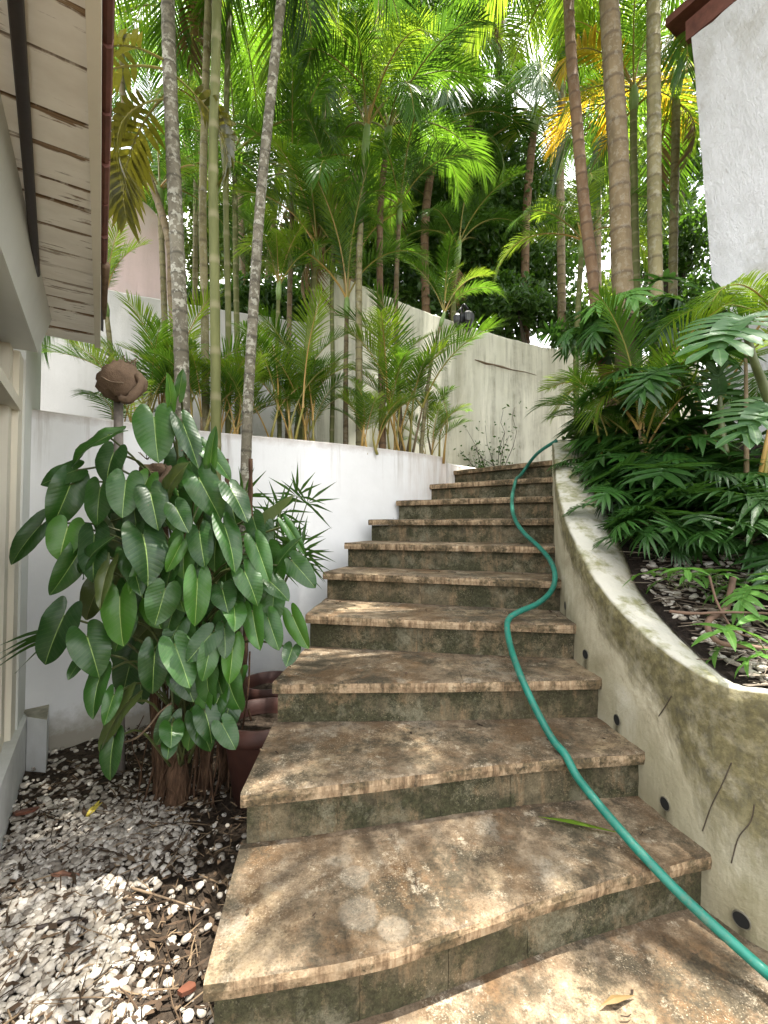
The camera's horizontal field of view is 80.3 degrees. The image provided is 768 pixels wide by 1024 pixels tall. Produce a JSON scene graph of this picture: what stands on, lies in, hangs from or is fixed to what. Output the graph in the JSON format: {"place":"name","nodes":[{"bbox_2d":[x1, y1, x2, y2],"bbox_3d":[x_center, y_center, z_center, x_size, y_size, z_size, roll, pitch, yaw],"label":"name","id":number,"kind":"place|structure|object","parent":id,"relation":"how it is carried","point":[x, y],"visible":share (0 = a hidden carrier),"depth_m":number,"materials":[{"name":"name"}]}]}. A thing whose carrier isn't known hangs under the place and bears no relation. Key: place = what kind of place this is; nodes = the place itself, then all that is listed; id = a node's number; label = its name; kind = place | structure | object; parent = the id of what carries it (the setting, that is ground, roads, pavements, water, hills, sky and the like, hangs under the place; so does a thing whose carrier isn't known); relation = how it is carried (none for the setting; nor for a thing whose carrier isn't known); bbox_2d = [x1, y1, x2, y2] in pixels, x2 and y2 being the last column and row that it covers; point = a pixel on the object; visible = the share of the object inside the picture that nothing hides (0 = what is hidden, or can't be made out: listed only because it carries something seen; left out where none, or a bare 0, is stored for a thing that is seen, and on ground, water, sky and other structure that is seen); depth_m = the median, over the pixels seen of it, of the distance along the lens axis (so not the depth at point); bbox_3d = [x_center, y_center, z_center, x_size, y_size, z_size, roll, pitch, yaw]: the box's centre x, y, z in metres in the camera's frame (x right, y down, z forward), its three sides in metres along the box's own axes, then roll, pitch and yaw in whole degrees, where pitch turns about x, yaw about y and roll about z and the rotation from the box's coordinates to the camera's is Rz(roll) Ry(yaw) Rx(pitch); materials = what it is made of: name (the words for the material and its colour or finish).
{"place":"outdoors","nodes":[
{"label":"outdoors","id":0,"kind":"place"},
{"bbox_2d":[111,0,716,413],"label":"sky","id":1,"kind":"structure","parent":0,"point":[606,264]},
{"bbox_2d":[601,419,767,688],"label":"planting bed soil","id":2,"kind":"structure","parent":0,"point":[727,671],"depth_m":1.85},
{"bbox_2d":[438,0,684,433],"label":"palm tree","id":3,"kind":"object","parent":2,"relation":"on","point":[621,251],"visible":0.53,"depth_m":3.14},
{"bbox_2d":[451,0,680,414],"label":"palm tree","id":4,"kind":"object","parent":2,"relation":"on","point":[585,216],"visible":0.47,"depth_m":3.62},
{"bbox_2d":[534,306,647,369],"bbox_3d":[1.570,-1.274,3.454,0.817,0.393,0.718,2,-2,-42],"label":"lobed leaf plant","id":5,"kind":"object","parent":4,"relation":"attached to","point":[558,336],"visible":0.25,"depth_m":3.49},
{"bbox_2d":[545,459,618,483],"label":"lobed leaf plant","id":6,"kind":"object","parent":2,"relation":"on","point":[589,471],"visible":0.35,"depth_m":2.72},
{"bbox_2d":[544,0,665,447],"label":"palm tree","id":7,"kind":"object","parent":2,"relation":"on","point":[654,147],"visible":0.52,"depth_m":3.35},
{"bbox_2d":[526,365,694,454],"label":"young palm","id":8,"kind":"object","parent":2,"relation":"on","point":[576,374],"visible":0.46,"depth_m":2.98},
{"bbox_2d":[553,416,684,458],"bbox_3d":[1.796,-0.469,3.362,1.002,0.461,0.961,-1,-2,32],"label":"lobed leaf plant","id":9,"kind":"object","parent":2,"relation":"on","point":[566,430],"visible":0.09,"depth_m":3.27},
{"bbox_2d":[540,0,700,424],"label":"palm tree","id":10,"kind":"object","parent":2,"relation":"on","point":[589,44],"visible":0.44,"depth_m":4.17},
{"bbox_2d":[544,7,699,418],"bbox_3d":[2.769,-2.490,4.274,2.394,4.359,2.460,-1,-2,34],"label":"palm tree","id":11,"kind":"object","parent":2,"relation":"on","point":[673,152],"visible":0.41,"depth_m":4.49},
{"bbox_2d":[576,478,677,516],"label":"lobed leaf plant","id":12,"kind":"object","parent":2,"relation":"on","point":[605,498],"visible":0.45,"depth_m":2.33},
{"bbox_2d":[562,489,693,528],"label":"lobed leaf plant","id":13,"kind":"object","parent":2,"relation":"on","point":[582,505],"visible":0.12,"depth_m":2.29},
{"bbox_2d":[567,268,703,364],"bbox_3d":[1.654,-1.204,2.947,0.802,0.498,0.808,0,-2,0],"label":"lobed leaf plant","id":14,"kind":"object","parent":2,"relation":"on","point":[592,328],"visible":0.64,"depth_m":2.90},
{"bbox_2d":[536,283,767,452],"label":"young palm","id":15,"kind":"object","parent":2,"relation":"on","point":[664,349],"visible":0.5,"depth_m":2.68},
{"bbox_2d":[606,504,705,545],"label":"lobed leaf plant","id":16,"kind":"object","parent":2,"relation":"on","point":[630,510],"visible":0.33,"depth_m":2.05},
{"bbox_2d":[592,508,721,567],"bbox_3d":[1.249,0.119,2.116,0.533,0.268,0.651,-1,-2,33],"label":"lobed leaf plant","id":17,"kind":"object","parent":2,"relation":"on","point":[679,553],"visible":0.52,"depth_m":1.94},
{"bbox_2d":[547,273,767,446],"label":"young palm","id":18,"kind":"object","parent":2,"relation":"on","point":[594,360],"visible":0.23,"depth_m":3.01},
{"bbox_2d":[561,390,767,461],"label":"lobed leaf plant","id":19,"kind":"object","parent":2,"relation":"on","point":[589,440],"visible":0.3,"depth_m":2.89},
{"bbox_2d":[578,279,751,370],"bbox_3d":[1.939,-1.181,3.155,0.776,0.475,0.980,1,-2,-36],"label":"lobed leaf plant","id":20,"kind":"object","parent":2,"relation":"on","point":[657,318],"visible":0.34,"depth_m":2.89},
{"bbox_2d":[573,412,760,493],"bbox_3d":[1.623,-0.290,2.746,1.089,0.551,1.074,1,-2,-29],"label":"lobed leaf plant","id":21,"kind":"object","parent":2,"relation":"on","point":[699,441],"visible":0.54,"depth_m":2.56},
{"bbox_2d":[569,337,766,423],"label":"lobed leaf plant","id":22,"kind":"object","parent":2,"relation":"on","point":[648,382],"visible":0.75,"depth_m":2.42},
{"bbox_2d":[613,488,728,520],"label":"lobed leaf plant","id":23,"kind":"object","parent":2,"relation":"on","point":[646,494],"visible":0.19,"depth_m":2.25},
{"bbox_2d":[623,567,726,603],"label":"lobed leaf plant","id":24,"kind":"object","parent":2,"relation":"on","point":[687,574],"visible":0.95,"depth_m":1.80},
{"bbox_2d":[587,441,767,498],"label":"lobed leaf plant","id":25,"kind":"object","parent":2,"relation":"on","point":[663,470],"visible":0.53,"depth_m":2.23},
{"bbox_2d":[600,510,761,561],"bbox_3d":[1.342,0.122,2.100,0.684,0.268,0.621,1,-2,-34],"label":"lobed leaf plant","id":26,"kind":"object","parent":2,"relation":"on","point":[703,517],"visible":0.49,"depth_m":1.96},
{"bbox_2d":[617,478,767,549],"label":"lobed leaf plant","id":27,"kind":"object","parent":2,"relation":"on","point":[681,497],"visible":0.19,"depth_m":2.09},
{"bbox_2d":[617,515,767,580],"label":"lobed leaf plant","id":28,"kind":"object","parent":2,"relation":"on","point":[751,551],"visible":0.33,"depth_m":1.82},
{"bbox_2d":[618,515,767,685],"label":"plant litter","id":29,"kind":"object","parent":2,"relation":"on","point":[724,621],"visible":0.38,"depth_m":1.81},
{"bbox_2d":[626,479,767,566],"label":"lobed leaf plant","id":30,"kind":"object","parent":2,"relation":"on","point":[759,502],"visible":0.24,"depth_m":1.98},
{"bbox_2d":[633,428,766,483],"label":"lobed leaf plant","id":31,"kind":"object","parent":2,"relation":"on","point":[755,452],"visible":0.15,"depth_m":2.54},
{"bbox_2d":[641,534,767,682],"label":"gravel","id":32,"kind":"structure","parent":2,"relation":"on","point":[682,617],"depth_m":1.80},
{"bbox_2d":[648,269,767,493],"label":"young palm","id":33,"kind":"object","parent":2,"relation":"on","point":[763,468],"visible":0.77,"depth_m":2.29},
{"bbox_2d":[651,465,767,510],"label":"lobed leaf plant","id":34,"kind":"object","parent":2,"relation":"on","point":[740,469],"visible":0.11,"depth_m":2.31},
{"bbox_2d":[654,490,767,547],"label":"lobed leaf plant","id":35,"kind":"object","parent":2,"relation":"on","point":[762,523],"visible":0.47,"depth_m":1.91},
{"bbox_2d":[663,529,767,585],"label":"lobed leaf plant","id":36,"kind":"object","parent":2,"relation":"on","point":[762,550],"visible":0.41,"depth_m":1.77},
{"bbox_2d":[665,0,767,442],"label":"stucco building","id":37,"kind":"structure","parent":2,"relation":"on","point":[727,40],"depth_m":3.16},
{"bbox_2d":[675,310,767,453],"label":"split leaf plant","id":38,"kind":"object","parent":2,"relation":"on","point":[725,330],"visible":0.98,"depth_m":1.59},
{"bbox_2d":[691,610,767,678],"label":"lobed leaf plant","id":39,"kind":"object","parent":2,"relation":"on","point":[728,632],"visible":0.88,"depth_m":1.44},
{"bbox_2d":[702,573,767,627],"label":"lobed leaf plant","id":40,"kind":"object","parent":2,"relation":"on","point":[743,597],"visible":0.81,"depth_m":1.61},
{"bbox_2d":[704,577,767,650],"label":"exposed root","id":41,"kind":"object","parent":2,"relation":"on","point":[710,618],"visible":0.77,"depth_m":1.59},
{"bbox_2d":[666,622,731,681],"bbox_3d":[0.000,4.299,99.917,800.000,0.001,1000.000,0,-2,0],"label":"ground","id":42,"kind":"structure","parent":0,"point":[708,663],"depth_m":4.38,"materials":[{"name":"soil"}]},
{"bbox_2d":[0,0,114,850],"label":"house","id":43,"kind":"structure","parent":42,"relation":"on","point":[56,71],"depth_m":1.58,"materials":[{"name":"grey paint"}]},
{"bbox_2d":[0,341,23,752],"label":"glazed door","id":44,"kind":"structure","parent":43,"relation":"in","point":[11,361],"depth_m":2.25,"materials":[{"name":"beige paint"}]},
{"bbox_2d":[0,728,246,1023],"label":"gravel bed soil","id":45,"kind":"structure","parent":42,"relation":"on","point":[225,867],"depth_m":1.71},
{"bbox_2d":[0,630,37,673],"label":"spiky plant","id":46,"kind":"object","parent":45,"relation":"on","point":[30,640],"visible":0.36,"depth_m":1.98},
{"bbox_2d":[24,704,48,772],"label":"corner block","id":47,"kind":"structure","parent":45,"relation":"on","point":[37,728],"depth_m":2.50,"materials":[{"name":"white paint"}]},
{"bbox_2d":[113,401,124,774],"bbox_3d":[-1.450,0.373,2.491,0.097,2.078,0.053,0,-2,0],"label":"timber post","id":48,"kind":"object","parent":45,"relation":"on","point":[118,414],"visible":0.15,"depth_m":2.49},
{"bbox_2d":[95,355,147,403],"bbox_3d":[-1.416,-0.715,2.486,0.256,0.280,0.217,0,-2,0],"label":"fibre husk","id":49,"kind":"object","parent":48,"relation":"on","point":[122,381],"visible":1,"depth_m":2.42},
{"bbox_2d":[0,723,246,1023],"bbox_3d":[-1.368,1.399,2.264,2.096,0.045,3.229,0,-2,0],"label":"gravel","id":50,"kind":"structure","parent":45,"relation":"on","point":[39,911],"depth_m":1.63,"materials":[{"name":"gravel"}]},
{"bbox_2d":[0,725,246,1023],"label":"plant litter","id":51,"kind":"object","parent":45,"relation":"on","point":[157,1004],"visible":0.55,"depth_m":1.63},
{"bbox_2d":[9,369,316,808],"bbox_3d":[-0.959,0.414,2.089,1.348,2.002,0.871,0,-2,0],"label":"climbing plant","id":52,"kind":"object","parent":45,"relation":"on","point":[175,617],"visible":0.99,"depth_m":1.82,"materials":[{"name":"green plant"}]},
{"bbox_2d":[109,0,316,421],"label":"palm tree","id":53,"kind":"object","parent":45,"relation":"on","point":[126,193],"visible":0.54,"depth_m":3.05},
{"bbox_2d":[130,0,338,579],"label":"palm tree","id":54,"kind":"object","parent":45,"relation":"on","point":[215,307],"visible":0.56,"depth_m":3.12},
{"bbox_2d":[25,409,445,753],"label":"garden wall","id":55,"kind":"structure","parent":45,"relation":"on","point":[363,489],"depth_m":3.49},
{"bbox_2d":[226,697,277,810],"bbox_3d":[-0.606,1.205,2.266,0.432,0.400,0.432,0,-2,0],"label":"terracotta pot","id":56,"kind":"object","parent":45,"relation":"on","point":[253,735],"visible":0.26,"depth_m":2.14,"materials":[{"name":"ceramic"}]},
{"bbox_2d":[245,671,282,700],"bbox_3d":[-0.700,1.231,2.815,0.367,0.380,0.367,0,-2,0],"label":"terracotta pot","id":57,"kind":"object","parent":45,"relation":"on","point":[260,685],"visible":0.16,"depth_m":2.90,"materials":[{"name":"ceramic"}]},
{"bbox_2d":[238,463,334,587],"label":"fan palm","id":58,"kind":"object","parent":57,"relation":"in","point":[284,540],"visible":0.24,"depth_m":2.78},
{"bbox_2d":[188,0,429,635],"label":"palm tree","id":59,"kind":"object","parent":45,"relation":"on","point":[272,72],"visible":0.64,"depth_m":3.18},
{"bbox_2d":[108,201,167,300],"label":"wall","id":60,"kind":"structure","parent":42,"relation":"on","point":[139,272],"depth_m":4.88,"materials":[{"name":"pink paint"}]},
{"bbox_2d":[126,155,294,284],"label":"broadleaf tree","id":61,"kind":"object","parent":42,"relation":"on","point":[188,243],"visible":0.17,"depth_m":7.51,"materials":[{"name":"green plant"}]},
{"bbox_2d":[143,78,317,284],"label":"palm tree","id":62,"kind":"object","parent":42,"relation":"on","point":[242,266],"visible":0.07,"depth_m":6.88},
{"bbox_2d":[186,270,309,321],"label":"broadleaf tree","id":63,"kind":"object","parent":42,"relation":"on","point":[267,295],"visible":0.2,"depth_m":6.22,"materials":[{"name":"green plant"}]},
{"bbox_2d":[235,31,432,267],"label":"palm tree","id":64,"kind":"object","parent":42,"relation":"on","point":[376,119],"visible":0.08,"depth_m":6.09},
{"bbox_2d":[220,0,455,216],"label":"palm tree","id":65,"kind":"object","parent":42,"relation":"on","point":[378,31],"visible":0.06,"depth_m":5.85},
{"bbox_2d":[268,134,434,303],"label":"broadleaf tree","id":66,"kind":"object","parent":42,"relation":"on","point":[370,282],"visible":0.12,"depth_m":7.01,"materials":[{"name":"green plant"}]},
{"bbox_2d":[251,0,534,281],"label":"palm tree","id":67,"kind":"object","parent":42,"relation":"on","point":[363,5],"visible":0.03,"depth_m":6.91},
{"bbox_2d":[355,99,490,297],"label":"palm tree","id":68,"kind":"object","parent":42,"relation":"on","point":[421,192],"visible":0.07,"depth_m":6.68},
{"bbox_2d":[339,0,526,298],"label":"palm tree","id":69,"kind":"object","parent":42,"relation":"on","point":[494,47],"visible":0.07,"depth_m":7.60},
{"bbox_2d":[336,0,538,313],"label":"palm tree","id":70,"kind":"object","parent":42,"relation":"on","point":[426,204],"visible":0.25,"depth_m":6.78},
{"bbox_2d":[401,136,532,320],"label":"palm tree","id":71,"kind":"object","parent":42,"relation":"on","point":[497,217],"visible":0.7,"depth_m":6.41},
{"bbox_2d":[385,1,557,334],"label":"palm tree","id":72,"kind":"object","parent":42,"relation":"on","point":[502,22],"visible":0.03,"depth_m":9.20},
{"bbox_2d":[387,0,574,299],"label":"palm tree","id":73,"kind":"object","parent":42,"relation":"on","point":[517,5],"visible":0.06,"depth_m":7.78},
{"bbox_2d":[203,460,767,1023],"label":"staircase","id":74,"kind":"structure","parent":42,"relation":"on","point":[357,796],"depth_m":1.45,"materials":[{"name":"stone"}]},
{"bbox_2d":[504,439,767,980],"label":"garden hose","id":75,"kind":"object","parent":74,"relation":"on","point":[732,942],"visible":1,"depth_m":1.49,"materials":[{"name":"green rubber"}]},
{"bbox_2d":[385,99,585,342],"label":"broadleaf tree","id":76,"kind":"object","parent":42,"relation":"on","point":[541,273],"visible":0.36,"depth_m":7.10,"materials":[{"name":"green plant"}]},
{"bbox_2d":[482,281,589,347],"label":"broadleaf tree","id":77,"kind":"object","parent":42,"relation":"on","point":[539,305],"visible":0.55,"depth_m":6.46,"materials":[{"name":"green plant"}]},
{"bbox_2d":[426,0,646,343],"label":"palm tree","id":78,"kind":"object","parent":42,"relation":"on","point":[531,151],"visible":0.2,"depth_m":6.96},
{"bbox_2d":[435,0,679,348],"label":"palm tree","id":79,"kind":"object","parent":42,"relation":"on","point":[561,275],"visible":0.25,"depth_m":6.91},
{"bbox_2d":[483,0,680,285],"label":"palm tree","id":80,"kind":"object","parent":42,"relation":"on","point":[665,31],"visible":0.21,"depth_m":6.61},
{"bbox_2d":[552,56,703,308],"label":"broadleaf tree","id":81,"kind":"object","parent":42,"relation":"on","point":[575,242],"visible":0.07,"depth_m":8.36,"materials":[{"name":"green plant"}]},
{"bbox_2d":[552,440,767,950],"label":"retaining wall","id":82,"kind":"structure","parent":42,"relation":"on","point":[701,733],"depth_m":1.52,"materials":[{"name":"concrete"}]},
{"label":"landing","id":83,"kind":"structure","parent":0,"visible":0},
{"bbox_2d":[312,268,698,467],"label":"boundary wall","id":84,"kind":"structure","parent":83,"relation":"on","point":[487,393],"depth_m":5.78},
{"bbox_2d":[492,164,676,435],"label":"palm tree","id":85,"kind":"object","parent":83,"relation":"on","point":[540,212],"visible":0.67,"depth_m":4.44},
{"bbox_2d":[640,110,712,413],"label":"broadleaf tree","id":86,"kind":"object","parent":83,"relation":"on","point":[692,240],"visible":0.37,"depth_m":5.04,"materials":[{"name":"green plant"}]},
{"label":"palm bed soil","id":87,"kind":"structure","parent":0,"visible":0},
{"bbox_2d":[42,217,152,419],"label":"palm tree","id":88,"kind":"object","parent":87,"relation":"on","point":[113,252],"visible":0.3,"depth_m":3.84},
{"bbox_2d":[42,284,234,412],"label":"young palm","id":89,"kind":"object","parent":87,"relation":"on","point":[148,340],"visible":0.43,"depth_m":3.51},
{"bbox_2d":[59,338,232,422],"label":"young palm","id":90,"kind":"object","parent":87,"relation":"on","point":[151,382],"visible":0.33,"depth_m":3.41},
{"bbox_2d":[112,0,222,335],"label":"palm tree","id":91,"kind":"object","parent":87,"relation":"on","point":[156,197],"visible":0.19,"depth_m":4.09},
{"bbox_2d":[40,290,311,438],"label":"boundary wall","id":92,"kind":"structure","parent":87,"relation":"on","point":[64,376],"depth_m":4.36,"materials":[{"name":"white paint"}]},
{"bbox_2d":[111,16,283,402],"bbox_3d":[-2.128,-2.334,4.633,2.091,3.668,1.875,1,-2,-25],"label":"palm tree","id":93,"kind":"object","parent":87,"relation":"on","point":[161,186],"visible":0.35,"depth_m":4.38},
{"bbox_2d":[136,331,273,430],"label":"young palm","id":94,"kind":"object","parent":87,"relation":"on","point":[195,368],"visible":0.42,"depth_m":3.40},
{"bbox_2d":[113,1,321,304],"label":"palm tree","id":95,"kind":"object","parent":87,"relation":"on","point":[195,249],"visible":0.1,"depth_m":5.48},
{"bbox_2d":[115,0,345,430],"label":"palm tree","id":96,"kind":"object","parent":87,"relation":"on","point":[204,66],"visible":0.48,"depth_m":3.78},
{"bbox_2d":[131,14,344,433],"bbox_3d":[-1.599,-2.500,4.746,2.112,4.006,2.324,1,-2,-20],"label":"palm tree","id":97,"kind":"object","parent":87,"relation":"on","point":[278,122],"visible":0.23,"depth_m":4.55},
{"bbox_2d":[189,346,301,433],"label":"young palm","id":98,"kind":"object","parent":87,"relation":"on","point":[228,370],"visible":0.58,"depth_m":3.52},
{"bbox_2d":[159,0,355,432],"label":"palm tree","id":99,"kind":"object","parent":87,"relation":"on","point":[226,231],"visible":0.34,"depth_m":4.54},
{"bbox_2d":[202,280,353,438],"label":"young palm","id":100,"kind":"object","parent":87,"relation":"on","point":[305,383],"visible":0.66,"depth_m":3.66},
{"bbox_2d":[232,205,335,437],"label":"palm tree","id":101,"kind":"object","parent":87,"relation":"on","point":[276,264],"visible":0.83,"depth_m":4.07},
{"bbox_2d":[207,35,389,438],"bbox_3d":[-0.880,-2.454,4.524,1.820,3.901,1.837,0,-2,15],"label":"palm tree","id":102,"kind":"object","parent":87,"relation":"on","point":[293,131],"visible":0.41,"depth_m":4.49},
{"bbox_2d":[247,302,367,440],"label":"young palm","id":103,"kind":"object","parent":87,"relation":"on","point":[314,387],"visible":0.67,"depth_m":3.90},
{"bbox_2d":[229,132,401,439],"bbox_3d":[-0.699,-2.051,4.487,1.544,3.093,1.552,-2,-2,44],"label":"palm tree","id":104,"kind":"object","parent":87,"relation":"on","point":[289,154],"visible":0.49,"depth_m":4.35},
{"bbox_2d":[243,99,413,442],"bbox_3d":[-0.463,-2.057,4.422,1.479,3.102,1.718,-1,-2,40],"label":"palm tree","id":105,"kind":"object","parent":87,"relation":"on","point":[329,163],"visible":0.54,"depth_m":4.28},
{"bbox_2d":[232,144,437,443],"bbox_3d":[-0.362,-1.837,4.216,1.562,2.651,1.691,-1,-2,35],"label":"palm tree","id":106,"kind":"object","parent":87,"relation":"on","point":[343,264],"visible":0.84,"depth_m":4.23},
{"bbox_2d":[324,377,422,454],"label":"young palm","id":107,"kind":"object","parent":87,"relation":"on","point":[363,400],"visible":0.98,"depth_m":3.95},
{"bbox_2d":[264,0,495,445],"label":"palm tree","id":108,"kind":"object","parent":87,"relation":"on","point":[382,70],"visible":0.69,"depth_m":4.20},
{"bbox_2d":[287,0,500,448],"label":"palm tree","id":109,"kind":"object","parent":87,"relation":"on","point":[407,88],"visible":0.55,"depth_m":4.30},
{"bbox_2d":[321,89,483,450],"bbox_3d":[0.125,-2.252,4.450,1.554,3.494,1.234,-1,-2,41],"label":"palm tree","id":110,"kind":"object","parent":87,"relation":"on","point":[403,175],"visible":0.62,"depth_m":4.39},
{"bbox_2d":[330,279,510,451],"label":"young palm","id":111,"kind":"object","parent":87,"relation":"on","point":[400,357],"visible":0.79,"depth_m":4.14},
{"bbox_2d":[395,376,473,463],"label":"young palm","id":112,"kind":"object","parent":87,"relation":"on","point":[438,408],"visible":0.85,"depth_m":4.49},
{"bbox_2d":[397,231,509,453],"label":"palm tree","id":113,"kind":"object","parent":87,"relation":"on","point":[450,274],"visible":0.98,"depth_m":4.42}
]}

